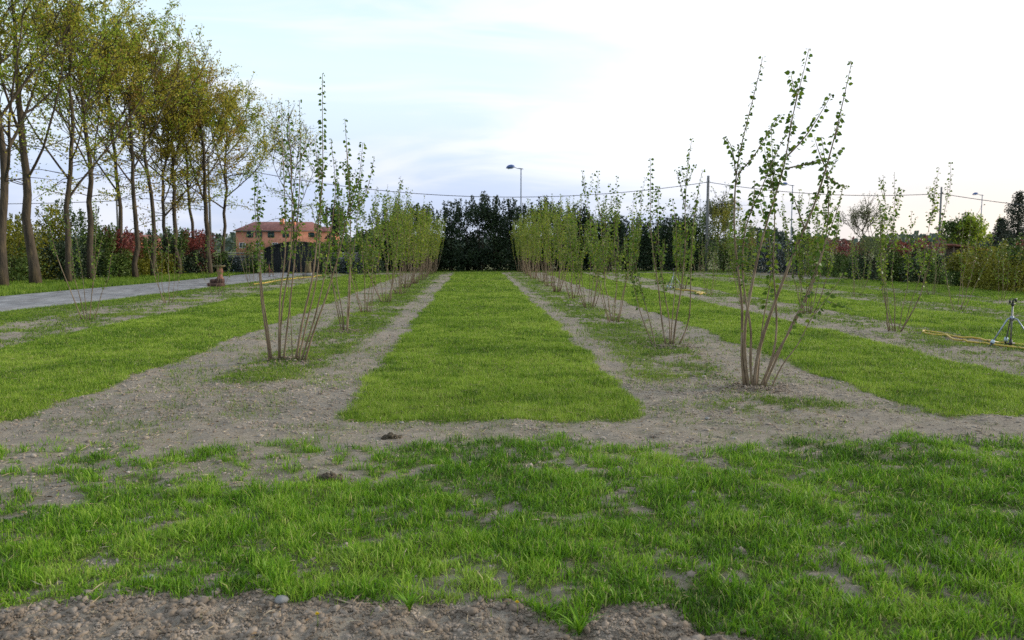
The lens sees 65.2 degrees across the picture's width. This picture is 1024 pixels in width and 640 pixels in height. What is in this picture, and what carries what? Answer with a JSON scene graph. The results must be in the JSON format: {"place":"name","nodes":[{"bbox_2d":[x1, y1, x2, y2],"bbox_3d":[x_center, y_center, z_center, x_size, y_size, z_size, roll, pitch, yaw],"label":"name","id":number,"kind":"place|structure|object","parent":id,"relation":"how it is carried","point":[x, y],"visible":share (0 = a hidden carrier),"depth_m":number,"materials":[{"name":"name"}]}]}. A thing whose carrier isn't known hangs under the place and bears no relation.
{"place":"outdoors","nodes":[
{"label":"outdoors","id":0,"kind":"place"},
{"bbox_2d":[0,270,263,295],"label":"grass","id":1,"kind":"structure","parent":0,"point":[14,287],"depth_m":34.42,"materials":[{"name":"plant"}]},
{"bbox_2d":[0,273,301,311],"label":"road","id":2,"kind":"structure","parent":0,"point":[21,301],"depth_m":27.65,"materials":[{"name":"asphalt"}]},
{"bbox_2d":[0,274,401,422],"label":"grass","id":3,"kind":"structure","parent":0,"point":[202,321],"depth_m":13.02,"materials":[{"name":"plant"}]},
{"bbox_2d":[334,271,649,424],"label":"grass","id":4,"kind":"structure","parent":0,"point":[526,315],"depth_m":10.48,"materials":[{"name":"plant"}]},
{"bbox_2d":[0,426,1023,639],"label":"grass","id":5,"kind":"structure","parent":0,"point":[270,503],"depth_m":4.46,"materials":[{"name":"plant"}]},
{"bbox_2d":[0,249,1023,639],"bbox_3d":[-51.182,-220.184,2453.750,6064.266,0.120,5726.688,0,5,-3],"label":"ground","id":6,"kind":"structure","parent":0,"point":[882,417],"depth_m":6.76,"materials":[{"name":"gravel"}]},
{"bbox_2d":[6,220,47,281],"bbox_3d":[-22.457,-3.038,35.848,2.942,2.924,2.346,1,5,11],"label":"shrub","id":7,"kind":"object","parent":6,"relation":"on","point":[21,249],"visible":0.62,"depth_m":35.79,"materials":[{"name":"green plant"}]},
{"bbox_2d":[6,212,60,280],"bbox_3d":[-22.517,-3.368,37.169,2.774,3.330,2.231,0,5,-3],"label":"shrub","id":8,"kind":"object","parent":6,"relation":"on","point":[18,219],"visible":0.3,"depth_m":37.11,"materials":[{"name":"green plant"}]},
{"bbox_2d":[34,204,80,280],"bbox_3d":[-21.849,-3.638,37.936,2.542,3.732,1.708,2,6,23],"label":"shrub","id":9,"kind":"object","parent":6,"relation":"on","point":[55,226],"visible":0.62,"depth_m":37.67,"materials":[{"name":"green plant"}]},
{"bbox_2d":[0,0,115,286],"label":"deciduous tree","id":10,"kind":"object","parent":6,"relation":"on","point":[5,156],"visible":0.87,"depth_m":31.59,"materials":[{"name":"green plant"}]},
{"bbox_2d":[38,198,88,279],"bbox_3d":[-21.544,-3.900,38.494,2.526,4.131,2.091,0,5,-3],"label":"shrub","id":11,"kind":"object","parent":6,"relation":"on","point":[73,248],"visible":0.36,"depth_m":38.49,"materials":[{"name":"green plant"}]},
{"bbox_2d":[37,191,114,319],"bbox_3d":[-9.613,-1.417,17.748,1.717,2.864,0.364,0,5,-3],"label":"hazel","id":12,"kind":"object","parent":6,"relation":"on","point":[79,257],"visible":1,"depth_m":17.74,"materials":[{"name":"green plant"}]},
{"bbox_2d":[0,0,159,283],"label":"deciduous tree","id":13,"kind":"object","parent":6,"relation":"on","point":[34,273],"visible":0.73,"depth_m":33.22,"materials":[{"name":"green plant"}]},
{"bbox_2d":[71,206,113,277],"bbox_3d":[-21.525,-3.817,39.960,2.846,3.702,1.748,-2,5,-20],"label":"shrub","id":14,"kind":"object","parent":6,"relation":"on","point":[84,225],"visible":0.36,"depth_m":40.00,"materials":[{"name":"green plant"}]},
{"bbox_2d":[3,0,186,276],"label":"deciduous tree","id":15,"kind":"object","parent":6,"relation":"on","point":[120,219],"visible":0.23,"depth_m":40.86,"materials":[{"name":"green plant"}]},
{"bbox_2d":[1,0,191,279],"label":"deciduous tree","id":16,"kind":"object","parent":6,"relation":"on","point":[90,230],"visible":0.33,"depth_m":38.38,"materials":[{"name":"green plant"}]},
{"bbox_2d":[81,222,128,277],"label":"shrub","id":17,"kind":"object","parent":6,"relation":"on","point":[109,244],"visible":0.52,"depth_m":40.89,"materials":[{"name":"green plant"}]},
{"bbox_2d":[0,0,210,281],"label":"deciduous tree","id":18,"kind":"object","parent":6,"relation":"on","point":[68,194],"visible":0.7,"depth_m":35.51,"materials":[{"name":"green plant"}]},
{"bbox_2d":[95,225,138,276],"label":"shrub","id":19,"kind":"object","parent":6,"relation":"on","point":[125,259],"visible":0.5,"depth_m":41.68,"materials":[{"name":"green plant"}]},
{"bbox_2d":[9,8,229,275],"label":"deciduous tree","id":20,"kind":"object","parent":6,"relation":"on","point":[153,221],"visible":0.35,"depth_m":41.90,"materials":[{"name":"green plant"}]},
{"bbox_2d":[109,230,148,275],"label":"shrub","id":21,"kind":"object","parent":6,"relation":"on","point":[132,241],"visible":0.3,"depth_m":43.25,"materials":[{"name":"green plant"}]},
{"bbox_2d":[50,23,220,277],"bbox_3d":[-18.922,-8.466,39.712,5.945,13.029,9.255,4,7,37],"label":"deciduous tree","id":22,"kind":"object","parent":6,"relation":"on","point":[132,181],"visible":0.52,"depth_m":39.96,"materials":[{"name":"green plant"}]},
{"bbox_2d":[123,235,166,274],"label":"shrub","id":23,"kind":"object","parent":6,"relation":"on","point":[145,253],"visible":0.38,"depth_m":44.07,"materials":[{"name":"green plant"}]},
{"bbox_2d":[141,211,184,302],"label":"hazel","id":24,"kind":"object","parent":6,"relation":"on","point":[155,254],"visible":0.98,"depth_m":22.99,"materials":[{"name":"green plant"}]},
{"bbox_2d":[146,229,185,274],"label":"shrub","id":25,"kind":"object","parent":6,"relation":"on","point":[161,246],"visible":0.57,"depth_m":45.13,"materials":[{"name":"green plant"}]},
{"bbox_2d":[74,36,275,273],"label":"deciduous tree","id":26,"kind":"object","parent":6,"relation":"on","point":[173,157],"visible":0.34,"depth_m":45.09,"materials":[{"name":"green plant"}]},
{"bbox_2d":[159,226,198,273],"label":"shrub","id":27,"kind":"object","parent":6,"relation":"on","point":[180,231],"visible":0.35,"depth_m":46.28,"materials":[{"name":"green plant"}]},
{"bbox_2d":[115,77,255,273],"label":"deciduous tree","id":28,"kind":"object","parent":6,"relation":"on","point":[168,143],"visible":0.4,"depth_m":45.01,"materials":[{"name":"green plant"}]},
{"bbox_2d":[174,227,205,272],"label":"shrub","id":29,"kind":"object","parent":6,"relation":"on","point":[195,246],"visible":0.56,"depth_m":47.23,"materials":[{"name":"green plant"}]},
{"bbox_2d":[115,58,266,272],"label":"deciduous tree","id":30,"kind":"object","parent":6,"relation":"on","point":[189,210],"visible":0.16,"depth_m":47.25,"materials":[{"name":"green plant"}]},
{"bbox_2d":[140,44,250,273],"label":"deciduous tree","id":31,"kind":"object","parent":6,"relation":"on","point":[228,112],"visible":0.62,"depth_m":45.19,"materials":[{"name":"green plant"}]},
{"bbox_2d":[116,71,312,261],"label":"deciduous tree","id":32,"kind":"object","parent":6,"relation":"on","point":[248,174],"visible":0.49,"depth_m":48.21,"materials":[{"name":"green plant"}]},
{"bbox_2d":[243,242,269,273],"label":"shrub","id":33,"kind":"object","parent":6,"relation":"on","point":[247,269],"visible":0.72,"depth_m":48.92,"materials":[{"name":"green plant"}]},
{"bbox_2d":[233,219,339,254],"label":"farmhouse","id":34,"kind":"object","parent":6,"relation":"on","point":[271,229],"visible":0.45,"depth_m":176.87,"materials":[{"name":"brick"}]},
{"bbox_2d":[263,241,322,272],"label":"gate","id":35,"kind":"structure","parent":6,"relation":"on","point":[277,255],"depth_m":49.84,"materials":[{"name":"metal"}]},
{"bbox_2d":[253,94,335,240],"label":"deciduous tree","id":36,"kind":"object","parent":6,"relation":"on","point":[274,138],"visible":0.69,"depth_m":52.51,"materials":[{"name":"green plant"}]},
{"bbox_2d":[250,73,374,360],"bbox_3d":[-2.733,-1.383,11.038,1.801,3.948,0.767,0,5,-3],"label":"hazel","id":37,"kind":"object","parent":6,"relation":"on","point":[320,175],"visible":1,"depth_m":10.99,"materials":[{"name":"green plant"}]},
{"bbox_2d":[322,206,347,252],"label":"deciduous tree","id":38,"kind":"object","parent":6,"relation":"on","point":[334,228],"visible":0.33,"depth_m":117.83,"materials":[{"name":"green plant"}]},
{"bbox_2d":[313,146,362,329],"bbox_3d":[-3.275,-1.527,15.197,0.975,3.547,0.548,0,5,-3],"label":"hazel","id":39,"kind":"object","parent":6,"relation":"on","point":[350,260],"visible":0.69,"depth_m":15.21,"materials":[{"name":"green plant"}]},
{"bbox_2d":[333,184,388,312],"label":"hazel","id":40,"kind":"object","parent":6,"relation":"on","point":[369,255],"visible":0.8,"depth_m":19.72,"materials":[{"name":"green plant"}]},
{"bbox_2d":[349,173,406,301],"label":"hazel","id":41,"kind":"object","parent":6,"relation":"on","point":[396,244],"visible":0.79,"depth_m":23.66,"materials":[{"name":"green plant"}]},
{"bbox_2d":[366,211,394,270],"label":"evergreen shrub","id":42,"kind":"object","parent":6,"relation":"on","point":[383,258],"visible":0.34,"depth_m":54.37,"materials":[{"name":"green plant"}]},
{"bbox_2d":[0,581,779,639],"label":"soil clods","id":43,"kind":"object","parent":6,"relation":"on","point":[471,612],"visible":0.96,"depth_m":3.42,"materials":[{"name":"soil"}]},
{"bbox_2d":[371,188,432,293],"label":"hazel","id":44,"kind":"object","parent":6,"relation":"on","point":[402,239],"visible":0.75,"depth_m":27.72,"materials":[{"name":"green plant"}]},
{"bbox_2d":[388,191,426,287],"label":"hazel","id":45,"kind":"object","parent":6,"relation":"on","point":[409,228],"visible":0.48,"depth_m":31.64,"materials":[{"name":"green plant"}]},
{"bbox_2d":[391,203,424,270],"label":"evergreen shrub","id":46,"kind":"object","parent":6,"relation":"on","point":[416,218],"visible":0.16,"depth_m":54.12,"materials":[{"name":"green plant"}]},
{"bbox_2d":[402,206,431,283],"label":"hazel","id":47,"kind":"object","parent":6,"relation":"on","point":[413,247],"visible":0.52,"depth_m":35.64,"materials":[{"name":"green plant"}]},
{"bbox_2d":[404,204,444,279],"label":"hazel","id":48,"kind":"object","parent":6,"relation":"on","point":[441,229],"visible":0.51,"depth_m":39.63,"materials":[{"name":"green plant"}]},
{"bbox_2d":[422,207,450,270],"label":"evergreen shrub","id":49,"kind":"object","parent":6,"relation":"on","point":[440,268],"visible":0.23,"depth_m":54.72,"materials":[{"name":"green plant"}]},
{"bbox_2d":[434,199,468,270],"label":"evergreen shrub","id":50,"kind":"object","parent":6,"relation":"on","point":[455,256],"visible":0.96,"depth_m":54.06,"materials":[{"name":"green plant"}]},
{"bbox_2d":[454,195,480,269],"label":"evergreen shrub","id":51,"kind":"object","parent":6,"relation":"on","point":[467,235],"visible":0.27,"depth_m":55.48,"materials":[{"name":"green plant"}]},
{"bbox_2d":[464,191,498,270],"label":"evergreen shrub","id":52,"kind":"object","parent":6,"relation":"on","point":[478,255],"visible":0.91,"depth_m":54.65,"materials":[{"name":"green plant"}]},
{"bbox_2d":[480,194,512,270],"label":"evergreen shrub","id":53,"kind":"object","parent":6,"relation":"on","point":[494,221],"visible":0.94,"depth_m":54.44,"materials":[{"name":"green plant"}]},
{"bbox_2d":[6,230,1013,252],"bbox_3d":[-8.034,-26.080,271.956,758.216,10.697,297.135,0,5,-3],"label":"distant wood","id":54,"kind":"object","parent":6,"relation":"on","point":[230,242],"visible":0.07,"depth_m":287.56,"materials":[{"name":"plant"}]},
{"bbox_2d":[495,197,525,269],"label":"evergreen shrub","id":55,"kind":"object","parent":6,"relation":"on","point":[510,213],"visible":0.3,"depth_m":55.64,"materials":[{"name":"green plant"}]},
{"bbox_2d":[0,269,1023,616],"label":"weeds","id":56,"kind":"object","parent":6,"relation":"on","point":[12,315],"visible":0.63,"depth_m":14.62,"materials":[{"name":"plant"}]},
{"bbox_2d":[506,207,543,270],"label":"evergreen shrub","id":57,"kind":"object","parent":6,"relation":"on","point":[511,265],"visible":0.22,"depth_m":54.52,"materials":[{"name":"green plant"}]},
{"bbox_2d":[517,209,543,278],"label":"hazel","id":58,"kind":"object","parent":6,"relation":"on","point":[524,238],"visible":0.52,"depth_m":40.87,"materials":[{"name":"green plant"}]},
{"bbox_2d":[526,205,559,281],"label":"hazel","id":59,"kind":"object","parent":6,"relation":"on","point":[531,247],"visible":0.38,"depth_m":36.85,"materials":[{"name":"green plant"}]},
{"bbox_2d":[526,198,578,285],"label":"hazel","id":60,"kind":"object","parent":6,"relation":"on","point":[539,241],"visible":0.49,"depth_m":32.94,"materials":[{"name":"green plant"}]},
{"bbox_2d":[540,195,576,291],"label":"hazel","id":61,"kind":"object","parent":6,"relation":"on","point":[548,244],"visible":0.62,"depth_m":29.02,"materials":[{"name":"green plant"}]},
{"bbox_2d":[545,206,579,270],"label":"evergreen shrub","id":62,"kind":"object","parent":6,"relation":"on","point":[556,261],"visible":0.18,"depth_m":54.47,"materials":[{"name":"green plant"}]},
{"bbox_2d":[551,193,592,298],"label":"hazel","id":63,"kind":"object","parent":6,"relation":"on","point":[556,226],"visible":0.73,"depth_m":25.14,"materials":[{"name":"green plant"}]},
{"bbox_2d":[567,202,590,269],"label":"evergreen shrub","id":64,"kind":"object","parent":6,"relation":"on","point":[582,220],"visible":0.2,"depth_m":55.47,"materials":[{"name":"green plant"}]},
{"bbox_2d":[560,196,613,307],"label":"hazel","id":65,"kind":"object","parent":6,"relation":"on","point":[576,259],"visible":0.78,"depth_m":21.19,"materials":[{"name":"green plant"}]},
{"bbox_2d":[580,211,610,269],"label":"evergreen shrub","id":66,"kind":"object","parent":6,"relation":"on","point":[586,258],"visible":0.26,"depth_m":55.23,"materials":[{"name":"green plant"}]},
{"bbox_2d":[596,213,625,270],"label":"evergreen shrub","id":67,"kind":"object","parent":6,"relation":"on","point":[620,235],"visible":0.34,"depth_m":54.61,"materials":[{"name":"green plant"}]},
{"bbox_2d":[581,171,648,321],"bbox_3d":[2.246,-1.599,17.225,1.356,3.348,1.592,1,5,12],"label":"hazel","id":68,"kind":"object","parent":6,"relation":"on","point":[615,214],"visible":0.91,"depth_m":17.19,"materials":[{"name":"green plant"}]},
{"bbox_2d":[626,220,657,270],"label":"evergreen shrub","id":69,"kind":"object","parent":6,"relation":"on","point":[645,254],"visible":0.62,"depth_m":54.91,"materials":[{"name":"green plant"}]},
{"bbox_2d":[642,215,675,270],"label":"evergreen shrub","id":70,"kind":"object","parent":6,"relation":"on","point":[663,233],"visible":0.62,"depth_m":55.13,"materials":[{"name":"green plant"}]},
{"bbox_2d":[624,138,704,343],"bbox_3d":[2.455,-1.206,12.949,1.282,3.352,0.614,1,5,10],"label":"hazel","id":71,"kind":"object","parent":6,"relation":"on","point":[676,258],"visible":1,"depth_m":12.96,"materials":[{"name":"green plant"}]},
{"bbox_2d":[672,221,697,288],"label":"hazel","id":72,"kind":"object","parent":6,"relation":"on","point":[681,245],"visible":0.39,"depth_m":30.60,"materials":[{"name":"green plant"}]},
{"bbox_2d":[673,214,704,270],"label":"evergreen shrub","id":73,"kind":"object","parent":6,"relation":"on","point":[689,246],"visible":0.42,"depth_m":54.63,"materials":[{"name":"green plant"}]},
{"bbox_2d":[687,210,727,270],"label":"shrub","id":74,"kind":"object","parent":6,"relation":"on","point":[701,221],"visible":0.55,"depth_m":54.42,"materials":[{"name":"green plant"}]},
{"bbox_2d":[682,183,751,268],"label":"deciduous tree","id":75,"kind":"object","parent":6,"relation":"on","point":[722,203],"visible":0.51,"depth_m":59.14,"materials":[{"name":"bark"},{"name":"leaf"}]},
{"bbox_2d":[697,202,742,270],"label":"shrub","id":76,"kind":"object","parent":6,"relation":"on","point":[722,232],"visible":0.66,"depth_m":53.74,"materials":[{"name":"green plant"}]},
{"bbox_2d":[714,219,757,270],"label":"shrub","id":77,"kind":"object","parent":6,"relation":"on","point":[750,226],"visible":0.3,"depth_m":53.25,"materials":[{"name":"green plant"}]},
{"bbox_2d":[725,215,759,303],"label":"hazel","id":78,"kind":"object","parent":6,"relation":"on","point":[751,245],"visible":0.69,"depth_m":22.84,"materials":[{"name":"green plant"}]},
{"bbox_2d":[710,382,799,394],"bbox_3d":[2.740,0.765,8.996,1.001,0.066,0.720,0,5,-3],"label":"soil heap","id":79,"kind":"object","parent":6,"relation":"on","point":[756,387],"visible":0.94,"depth_m":8.96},
{"bbox_2d":[752,239,785,272],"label":"shrub","id":80,"kind":"object","parent":6,"relation":"on","point":[764,260],"visible":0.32,"depth_m":50.37,"materials":[{"name":"green plant"}]},
{"bbox_2d":[747,226,794,256],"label":"deciduous tree","id":81,"kind":"object","parent":6,"relation":"on","point":[781,235],"visible":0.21,"depth_m":129.92,"materials":[{"name":"green plant"}]},
{"bbox_2d":[765,240,797,273],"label":"shrub","id":82,"kind":"object","parent":6,"relation":"on","point":[780,261],"visible":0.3,"depth_m":48.17,"materials":[{"name":"green plant"}]},
{"bbox_2d":[722,49,852,386],"bbox_3d":[3.165,-1.103,9.047,1.498,3.827,1.111,0,5,-3],"label":"hazel","id":83,"kind":"object","parent":6,"relation":"on","point":[774,183],"visible":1,"depth_m":9.00,"materials":[{"name":"green plant"}]},
{"bbox_2d":[777,189,841,313],"bbox_3d":[7.232,-1.607,19.343,1.414,3.018,1.072,-2,5,-19],"label":"hazel","id":84,"kind":"object","parent":6,"relation":"on","point":[800,262],"visible":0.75,"depth_m":19.23,"materials":[{"name":"green plant"}]},
{"bbox_2d":[822,236,854,277],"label":"shrub","id":85,"kind":"object","parent":6,"relation":"on","point":[837,260],"visible":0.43,"depth_m":42.92,"materials":[{"name":"green plant"}]},
{"bbox_2d":[833,242,875,277],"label":"shrub","id":86,"kind":"object","parent":6,"relation":"on","point":[843,262],"visible":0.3,"depth_m":41.33,"materials":[{"name":"green plant"}]},
{"bbox_2d":[831,193,898,248],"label":"deciduous tree","id":87,"kind":"object","parent":6,"relation":"on","point":[864,214],"visible":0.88,"depth_m":60.59,"materials":[{"name":"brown plant"}]},
{"bbox_2d":[845,234,896,279],"bbox_3d":[17.973,-3.126,39.947,2.566,2.326,2.057,0,5,-3],"label":"shrub","id":88,"kind":"object","parent":6,"relation":"on","point":[861,246],"visible":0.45,"depth_m":39.82,"materials":[{"name":"green plant"}]},
{"bbox_2d":[866,233,911,280],"bbox_3d":[18.054,-2.983,38.203,2.118,2.353,1.873,0,5,-3],"label":"shrub","id":89,"kind":"object","parent":6,"relation":"on","point":[887,252],"visible":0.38,"depth_m":38.14,"materials":[{"name":"green plant"}]},
{"bbox_2d":[877,239,918,281],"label":"shrub","id":90,"kind":"object","parent":6,"relation":"on","point":[898,254],"visible":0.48,"depth_m":37.52,"materials":[{"name":"green plant"}]},
{"bbox_2d":[869,162,953,331],"bbox_3d":[7.259,-1.337,15.071,1.287,3.177,1.511,-4,6,-34],"label":"hazel","id":91,"kind":"object","parent":6,"relation":"on","point":[881,263],"visible":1,"depth_m":14.94,"materials":[{"name":"green plant"}]},
{"bbox_2d":[899,235,948,282],"bbox_3d":[18.677,-2.765,36.386,2.456,2.246,1.992,0,5,-3],"label":"shrub","id":92,"kind":"object","parent":6,"relation":"on","point":[915,278],"visible":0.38,"depth_m":36.31,"materials":[{"name":"green plant"}]},
{"bbox_2d":[922,249,958,283],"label":"shrub","id":93,"kind":"object","parent":6,"relation":"on","point":[930,278],"visible":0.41,"depth_m":35.01,"materials":[{"name":"green plant"}]},
{"bbox_2d":[938,248,978,285],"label":"shrub","id":94,"kind":"object","parent":6,"relation":"on","point":[956,265],"visible":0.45,"depth_m":33.22,"materials":[{"name":"green plant"}]},
{"bbox_2d":[934,204,992,246],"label":"deciduous tree","id":95,"kind":"object","parent":6,"relation":"on","point":[953,231],"visible":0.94,"depth_m":56.53,"materials":[{"name":"green plant"}]},
{"bbox_2d":[939,212,1000,309],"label":"hazel","id":96,"kind":"object","parent":6,"relation":"on","point":[960,255],"visible":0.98,"depth_m":20.34,"materials":[{"name":"green plant"}]},
{"bbox_2d":[922,330,1022,347],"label":"hose","id":97,"kind":"object","parent":6,"relation":"on","point":[952,338],"visible":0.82,"depth_m":14.02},
{"bbox_2d":[958,240,1001,287],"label":"shrub","id":98,"kind":"object","parent":6,"relation":"on","point":[979,267],"visible":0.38,"depth_m":31.64,"materials":[{"name":"green plant"}]},
{"bbox_2d":[974,237,1023,289],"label":"shrub","id":99,"kind":"object","parent":6,"relation":"on","point":[983,285],"visible":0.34,"depth_m":30.25,"materials":[{"name":"green plant"}]},
{"bbox_2d":[981,190,1023,261],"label":"conifer tree","id":100,"kind":"object","parent":6,"relation":"on","point":[1018,218],"visible":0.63,"depth_m":59.25,"materials":[{"name":"green plant"}]},
{"bbox_2d":[985,232,1023,290],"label":"shrub","id":101,"kind":"object","parent":6,"relation":"on","point":[1013,253],"visible":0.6,"depth_m":29.16,"materials":[{"name":"green plant"}]},
{"bbox_2d":[989,298,1023,346],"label":"sprinkler","id":102,"kind":"object","parent":6,"relation":"on","point":[1010,342],"visible":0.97,"depth_m":13.02,"materials":[{"name":"metal"}]},
{"bbox_2d":[0,0,1023,247],"label":"sky","id":103,"kind":"structure","parent":0,"point":[444,96],"materials":[{"name":"white"}]},
{"bbox_2d":[547,272,1023,417],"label":"grass","id":104,"kind":"structure","parent":0,"point":[817,346],"depth_m":11.16,"materials":[{"name":"plant"}]},
{"bbox_2d":[620,272,1023,346],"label":"grass","id":105,"kind":"structure","parent":0,"point":[943,317],"depth_m":19.31,"materials":[{"name":"plant"}]},
{"bbox_2d":[705,274,1023,311],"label":"grass","id":106,"kind":"structure","parent":0,"point":[940,299],"depth_m":25.79,"materials":[{"name":"plant"}]},
{"bbox_2d":[804,278,1023,299],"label":"grass","id":107,"kind":"structure","parent":0,"point":[977,292],"depth_m":30.79,"materials":[{"name":"plant"}]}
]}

